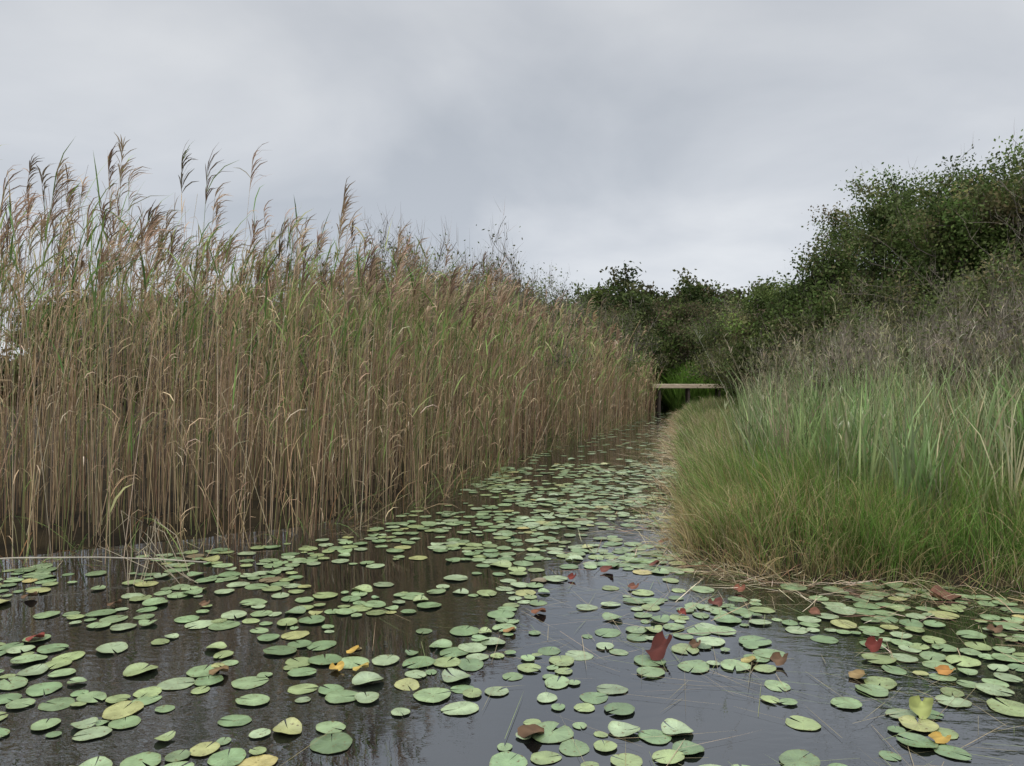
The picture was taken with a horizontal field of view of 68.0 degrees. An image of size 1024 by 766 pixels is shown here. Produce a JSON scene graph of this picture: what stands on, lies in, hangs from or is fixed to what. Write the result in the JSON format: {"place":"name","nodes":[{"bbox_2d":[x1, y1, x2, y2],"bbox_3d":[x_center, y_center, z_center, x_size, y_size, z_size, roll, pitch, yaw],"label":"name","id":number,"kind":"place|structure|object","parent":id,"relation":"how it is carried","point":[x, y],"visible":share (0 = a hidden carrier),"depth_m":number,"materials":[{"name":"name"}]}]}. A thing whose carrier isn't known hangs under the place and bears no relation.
{"place":"outdoors","nodes":[
{"label":"outdoors","id":0,"kind":"place"},
{"bbox_2d":[0,405,1023,765],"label":"water","id":1,"kind":"structure","parent":0,"point":[422,733],"depth_m":4.46,"materials":[{"name":"black liquid"}]},
{"bbox_2d":[21,591,36,598],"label":"fallen leaf","id":2,"kind":"object","parent":1,"relation":"on","point":[31,594],"visible":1,"depth_m":5.51,"materials":[{"name":"brown plant"}]},
{"bbox_2d":[0,557,206,562],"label":"fallen reed stem","id":3,"kind":"object","parent":1,"relation":"on","point":[102,557],"visible":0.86,"depth_m":6.26,"materials":[{"name":"beige plant"}]},
{"bbox_2d":[107,599,121,605],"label":"fallen leaf","id":4,"kind":"object","parent":1,"relation":"on","point":[118,601],"visible":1,"depth_m":5.33,"materials":[{"name":"brown plant"}]},
{"bbox_2d":[0,223,278,471],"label":"willow shrub","id":5,"kind":"object","parent":1,"relation":"on","point":[121,356],"visible":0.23,"depth_m":12.45,"materials":[{"name":"green plant"}]},
{"bbox_2d":[99,510,196,584],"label":"broken reed stalk","id":6,"kind":"object","parent":1,"relation":"on","point":[184,575],"visible":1,"depth_m":5.97,"materials":[{"name":"beige plant"}]},
{"bbox_2d":[209,665,228,674],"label":"fallen leaf","id":7,"kind":"object","parent":1,"relation":"on","point":[224,668],"visible":1,"depth_m":4.11,"materials":[{"name":"brown plant"}]},
{"bbox_2d":[161,217,452,461],"bbox_3d":[-4.082,-0.852,13.941,6.315,4.797,4.433,0,0,32],"label":"willow shrub","id":8,"kind":"object","parent":1,"relation":"on","point":[208,337],"visible":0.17,"depth_m":13.29,"materials":[{"name":"green plant"}]},
{"bbox_2d":[0,134,665,567],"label":"reed bed","id":9,"kind":"object","parent":1,"relation":"on","point":[492,408],"visible":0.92,"depth_m":9.22,"materials":[{"name":"beige plant"}]},
{"bbox_2d":[329,661,343,670],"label":"fallen leaf","id":10,"kind":"object","parent":1,"relation":"on","point":[339,666],"visible":1,"depth_m":4.17,"materials":[{"name":"yellow plant"}]},
{"bbox_2d":[346,645,359,652],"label":"fallen leaf","id":11,"kind":"object","parent":1,"relation":"on","point":[353,649],"visible":1,"depth_m":4.42,"materials":[{"name":"yellow plant"}]},
{"bbox_2d":[353,662,368,670],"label":"fallen leaf","id":12,"kind":"object","parent":1,"relation":"on","point":[365,665],"visible":1,"depth_m":4.15,"materials":[{"name":"yellow plant"}]},
{"bbox_2d":[242,206,482,437],"bbox_3d":[-3.183,-1.309,17.655,5.725,5.649,5.182,0,0,-13],"label":"willow shrub","id":13,"kind":"object","parent":1,"relation":"on","point":[393,244],"visible":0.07,"depth_m":16.66,"materials":[{"name":"brown plant"}]},
{"bbox_2d":[276,218,508,449],"bbox_3d":[-2.103,-1.090,16.067,4.299,5.231,4.967,0,0,0],"label":"willow shrub","id":14,"kind":"object","parent":1,"relation":"on","point":[465,256],"visible":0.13,"depth_m":15.76,"materials":[{"name":"brown plant"}]},
{"bbox_2d":[364,239,530,360],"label":"willow shrub","id":15,"kind":"object","parent":1,"relation":"on","point":[460,266],"visible":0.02,"depth_m":25.30,"materials":[{"name":"brown plant"}]},
{"bbox_2d":[368,203,615,431],"bbox_3d":[-1.031,-1.537,19.640,7.330,6.104,4.827,0,0,0],"label":"willow shrub","id":16,"kind":"object","parent":1,"relation":"on","point":[564,351],"visible":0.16,"depth_m":18.86,"materials":[{"name":"brown plant"}]},
{"bbox_2d":[428,251,592,386],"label":"willow shrub","id":17,"kind":"object","parent":1,"relation":"on","point":[529,291],"visible":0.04,"depth_m":29.72,"materials":[{"name":"brown plant"}]},
{"bbox_2d":[0,413,1023,765],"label":"water lily pads","id":18,"kind":"object","parent":1,"relation":"on","point":[330,741],"visible":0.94,"depth_m":4.49,"materials":[{"name":"green plant"}]},
{"bbox_2d":[25,632,44,641],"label":"fallen leaf","id":19,"kind":"object","parent":18,"relation":"on","point":[39,635],"visible":1,"depth_m":4.62,"materials":[{"name":"red plant"}]},
{"bbox_2d":[199,600,209,605],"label":"fallen leaf","id":20,"kind":"object","parent":18,"relation":"on","point":[203,603],"visible":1,"depth_m":5.34,"materials":[{"name":"brown plant"}]},
{"bbox_2d":[503,627,515,631],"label":"fallen leaf","id":21,"kind":"object","parent":18,"relation":"on","point":[509,629],"visible":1,"depth_m":4.78,"materials":[{"name":"plant"}]},
{"bbox_2d":[518,724,543,737],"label":"fallen leaf","id":22,"kind":"object","parent":18,"relation":"on","point":[524,731],"visible":1,"depth_m":3.42,"materials":[{"name":"brown plant"}]},
{"bbox_2d":[649,560,659,565],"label":"fallen leaf","id":23,"kind":"object","parent":18,"relation":"on","point":[654,562],"visible":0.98,"depth_m":6.47,"materials":[{"name":"brown plant"}]},
{"bbox_2d":[645,631,671,660],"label":"fallen leaf","id":24,"kind":"object","parent":18,"relation":"on","point":[658,648],"visible":1,"depth_m":4.36,"materials":[{"name":"red plant"}]},
{"bbox_2d":[678,608,685,614],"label":"fallen leaf","id":25,"kind":"object","parent":18,"relation":"on","point":[682,610],"visible":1,"depth_m":5.14,"materials":[{"name":"red plant"}]},
{"bbox_2d":[689,639,700,647],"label":"fallen leaf","id":26,"kind":"object","parent":18,"relation":"on","point":[693,643],"visible":1,"depth_m":4.51,"materials":[{"name":"brown plant"}]},
{"bbox_2d":[708,597,722,606],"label":"fallen leaf","id":27,"kind":"object","parent":18,"relation":"on","point":[718,601],"visible":1,"depth_m":5.36,"materials":[{"name":"brown plant"}]},
{"bbox_2d":[741,656,756,662],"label":"fallen leaf","id":28,"kind":"object","parent":18,"relation":"on","point":[746,659],"visible":1,"depth_m":4.27,"materials":[{"name":"yellow plant"}]},
{"bbox_2d":[909,695,933,718],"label":"fallen leaf","id":29,"kind":"object","parent":18,"relation":"on","point":[920,708],"visible":1,"depth_m":3.60,"materials":[{"name":"plant"}]},
{"bbox_2d":[986,624,1002,632],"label":"fallen leaf","id":30,"kind":"object","parent":18,"relation":"on","point":[998,628],"visible":1,"depth_m":4.78,"materials":[{"name":"brown plant"}]},
{"bbox_2d":[2,418,1023,765],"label":"floating plant debris","id":31,"kind":"object","parent":1,"relation":"on","point":[860,596],"visible":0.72,"depth_m":5.57,"materials":[{"name":"brown plant"}]},
{"bbox_2d":[437,223,595,420],"bbox_3d":[-0.037,-1.683,24.379,5.689,6.334,5.776,0,0,0],"label":"willow shrub","id":32,"kind":"object","parent":1,"relation":"on","point":[522,302],"visible":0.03,"depth_m":23.09,"materials":[{"name":"brown plant"}]},
{"bbox_2d":[531,608,545,613],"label":"fallen leaf","id":33,"kind":"object","parent":1,"relation":"on","point":[534,611],"visible":1,"depth_m":5.16,"materials":[{"name":"brown plant"}]},
{"bbox_2d":[567,573,575,578],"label":"fallen leaf","id":34,"kind":"object","parent":1,"relation":"on","point":[571,576],"visible":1,"depth_m":6.06,"materials":[{"name":"red plant"}]},
{"bbox_2d":[509,262,634,377],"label":"willow shrub","id":35,"kind":"object","parent":1,"relation":"on","point":[610,322],"visible":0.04,"depth_m":32.42,"materials":[{"name":"brown plant"}]},
{"bbox_2d":[479,259,678,404],"bbox_3d":[1.945,-1.571,28.791,7.955,6.113,5.774,0,0,0],"label":"willow shrub","id":36,"kind":"object","parent":1,"relation":"on","point":[613,336],"visible":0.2,"depth_m":28.44,"materials":[{"name":"green plant"}]},
{"bbox_2d":[600,565,612,571],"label":"fallen leaf","id":37,"kind":"object","parent":1,"relation":"on","point":[604,568],"visible":1,"depth_m":6.29,"materials":[{"name":"brown plant"}]},
{"bbox_2d":[555,288,678,393],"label":"willow shrub","id":38,"kind":"object","parent":1,"relation":"on","point":[586,304],"visible":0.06,"depth_m":37.05,"materials":[{"name":"brown plant"}]},
{"bbox_2d":[628,582,638,588],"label":"fallen leaf","id":39,"kind":"object","parent":1,"relation":"on","point":[632,585],"visible":1,"depth_m":5.77,"materials":[{"name":"brown plant"}]},
{"bbox_2d":[671,290,768,404],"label":"leafy bush","id":40,"kind":"object","parent":1,"relation":"on","point":[705,337],"visible":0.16,"depth_m":28.35,"materials":[{"name":"green plant"}]},
{"bbox_2d":[674,300,774,398],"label":"leafy bush","id":41,"kind":"object","parent":1,"relation":"on","point":[712,369],"visible":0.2,"depth_m":25.34,"materials":[{"name":"green plant"}]},
{"bbox_2d":[733,584,744,591],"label":"fallen leaf","id":42,"kind":"object","parent":1,"relation":"on","point":[741,588],"visible":1,"depth_m":5.70,"materials":[{"name":"brown plant"}]},
{"bbox_2d":[770,652,787,665],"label":"fallen leaf","id":43,"kind":"object","parent":1,"relation":"on","point":[777,658],"visible":1,"depth_m":4.25,"materials":[{"name":"brown plant"}]},
{"bbox_2d":[808,607,820,614],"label":"fallen leaf","id":44,"kind":"object","parent":1,"relation":"on","point":[814,610],"visible":1,"depth_m":5.15,"materials":[{"name":"plant"}]},
{"bbox_2d":[620,408,1023,609],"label":"sedge grass","id":45,"kind":"structure","parent":1,"relation":"on","point":[885,534],"depth_m":6.59,"materials":[{"name":"green plant"}]},
{"bbox_2d":[930,585,961,599],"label":"fallen leaf","id":46,"kind":"object","parent":45,"relation":"on","point":[936,592],"visible":0.89,"depth_m":5.53,"materials":[{"name":"brown plant"}]},
{"bbox_2d":[726,294,919,397],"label":"grey shrub","id":47,"kind":"object","parent":1,"relation":"on","point":[785,367],"visible":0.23,"depth_m":17.96,"materials":[{"name":"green plant"}]},
{"bbox_2d":[759,280,894,392],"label":"leafy bush","id":48,"kind":"object","parent":1,"relation":"on","point":[806,330],"visible":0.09,"depth_m":21.05,"materials":[{"name":"green plant"}]},
{"bbox_2d":[738,266,928,376],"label":"leafy bush","id":49,"kind":"object","parent":1,"relation":"on","point":[824,318],"visible":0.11,"depth_m":21.09,"materials":[{"name":"green plant"}]},
{"bbox_2d":[848,669,867,678],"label":"fallen leaf","id":50,"kind":"object","parent":1,"relation":"on","point":[858,673],"visible":1,"depth_m":4.06,"materials":[{"name":"brown plant"}]},
{"bbox_2d":[734,310,994,409],"bbox_3d":[6.980,-0.080,14.953,4.962,3.260,3.873,0,0,0],"label":"grey shrub","id":51,"kind":"object","parent":1,"relation":"on","point":[848,352],"visible":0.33,"depth_m":14.59,"materials":[{"name":"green plant"}]},
{"bbox_2d":[865,636,882,651],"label":"fallen leaf","id":52,"kind":"object","parent":1,"relation":"on","point":[872,644],"visible":1,"depth_m":4.46,"materials":[{"name":"red plant"}]},
{"bbox_2d":[769,271,1015,387],"bbox_3d":[10.040,-0.628,18.528,5.010,4.342,5.460,0,0,-33],"label":"leafy bush","id":53,"kind":"object","parent":1,"relation":"on","point":[920,316],"visible":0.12,"depth_m":18.04,"materials":[{"name":"green plant"}]},
{"bbox_2d":[838,238,1023,362],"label":"leafy bush","id":54,"kind":"object","parent":1,"relation":"on","point":[1000,273],"visible":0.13,"depth_m":16.11,"materials":[{"name":"green plant"}]},
{"bbox_2d":[852,269,1023,416],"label":"grey shrub","id":55,"kind":"object","parent":1,"relation":"on","point":[961,341],"visible":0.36,"depth_m":13.04,"materials":[{"name":"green plant"}]},
{"bbox_2d":[928,731,950,743],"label":"fallen leaf","id":56,"kind":"object","parent":1,"relation":"on","point":[937,736],"visible":1,"depth_m":3.33,"materials":[{"name":"yellow plant"}]},
{"bbox_2d":[935,665,955,674],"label":"fallen leaf","id":57,"kind":"object","parent":1,"relation":"on","point":[943,669],"visible":1,"depth_m":4.10,"materials":[{"name":"orange plant"}]},
{"bbox_2d":[874,257,1023,388],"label":"grey shrub","id":58,"kind":"object","parent":1,"relation":"on","point":[949,303],"visible":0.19,"depth_m":16.00,"materials":[{"name":"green plant"}]},
{"bbox_2d":[895,233,1023,363],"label":"leafy bush","id":59,"kind":"object","parent":1,"relation":"on","point":[1015,270],"visible":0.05,"depth_m":16.90,"materials":[{"name":"green plant"}]},
{"bbox_2d":[923,277,1023,402],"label":"grey shrub","id":60,"kind":"object","parent":1,"relation":"on","point":[1010,344],"visible":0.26,"depth_m":13.20,"materials":[{"name":"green plant"}]},
{"bbox_2d":[0,394,1023,587],"bbox_3d":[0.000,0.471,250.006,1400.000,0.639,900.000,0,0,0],"label":"ground","id":61,"kind":"structure","parent":0,"point":[252,522],"depth_m":8.72,"materials":[{"name":"soil"}]},
{"bbox_2d":[0,260,805,405],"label":"distant trees","id":62,"kind":"object","parent":61,"relation":"on","point":[685,301],"visible":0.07,"depth_m":45.41,"materials":[{"name":"green plant"}]},
{"bbox_2d":[652,384,727,412],"bbox_3d":[8.930,0.957,36.008,4.400,1.810,1.300,0,0,7],"label":"wooden footbridge","id":63,"kind":"object","parent":61,"relation":"on","point":[687,387],"visible":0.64,"depth_m":35.53,"materials":[{"name":"brown wood"}]},
{"bbox_2d":[650,360,735,409],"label":"marsh grass","id":64,"kind":"structure","parent":61,"relation":"on","point":[673,398],"depth_m":38.68,"materials":[{"name":"green plant"}]},
{"bbox_2d":[716,233,895,393],"bbox_3d":[9.477,-1.541,23.408,6.512,6.168,5.408,0,0,0],"label":"alder tree","id":65,"kind":"object","parent":61,"relation":"on","point":[785,297],"visible":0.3,"depth_m":22.52,"materials":[{"name":"green plant"}]},
{"bbox_2d":[713,329,1023,545],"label":"cattail stand","id":66,"kind":"object","parent":61,"relation":"on","point":[908,455],"visible":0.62,"depth_m":7.76,"materials":[{"name":"green plant"}]},
{"bbox_2d":[767,144,975,318],"bbox_3d":[14.554,-2.897,25.738,11.523,8.854,7.936,0,0,16],"label":"alder tree","id":67,"kind":"object","parent":61,"relation":"on","point":[836,220],"visible":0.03,"depth_m":26.33,"materials":[{"name":"green plant"}]},
{"bbox_2d":[823,120,1023,327],"bbox_3d":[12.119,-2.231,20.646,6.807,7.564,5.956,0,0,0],"label":"alder tree","id":68,"kind":"object","parent":61,"relation":"on","point":[995,235],"visible":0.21,"depth_m":19.60,"materials":[{"name":"green plant"}]},
{"bbox_2d":[830,162,1022,290],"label":"alder tree","id":69,"kind":"object","parent":61,"relation":"on","point":[905,196],"visible":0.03,"depth_m":23.10,"materials":[{"name":"green plant"}]},
{"bbox_2d":[837,129,1023,288],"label":"alder tree","id":70,"kind":"object","parent":61,"relation":"on","point":[959,175],"visible":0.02,"depth_m":22.33,"materials":[{"name":"green plant"}]},
{"bbox_2d":[873,147,1023,303],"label":"alder tree","id":71,"kind":"object","parent":61,"relation":"on","point":[995,202],"visible":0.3,"depth_m":19.02,"materials":[{"name":"green plant"}]},
{"bbox_2d":[0,0,1023,360],"label":"sky","id":72,"kind":"structure","parent":0,"point":[665,136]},
{"bbox_2d":[657,295,1023,551],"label":"meadow grass","id":73,"kind":"structure","parent":0,"point":[704,421],"depth_m":9.80,"materials":[{"name":"green plant"}]}
]}

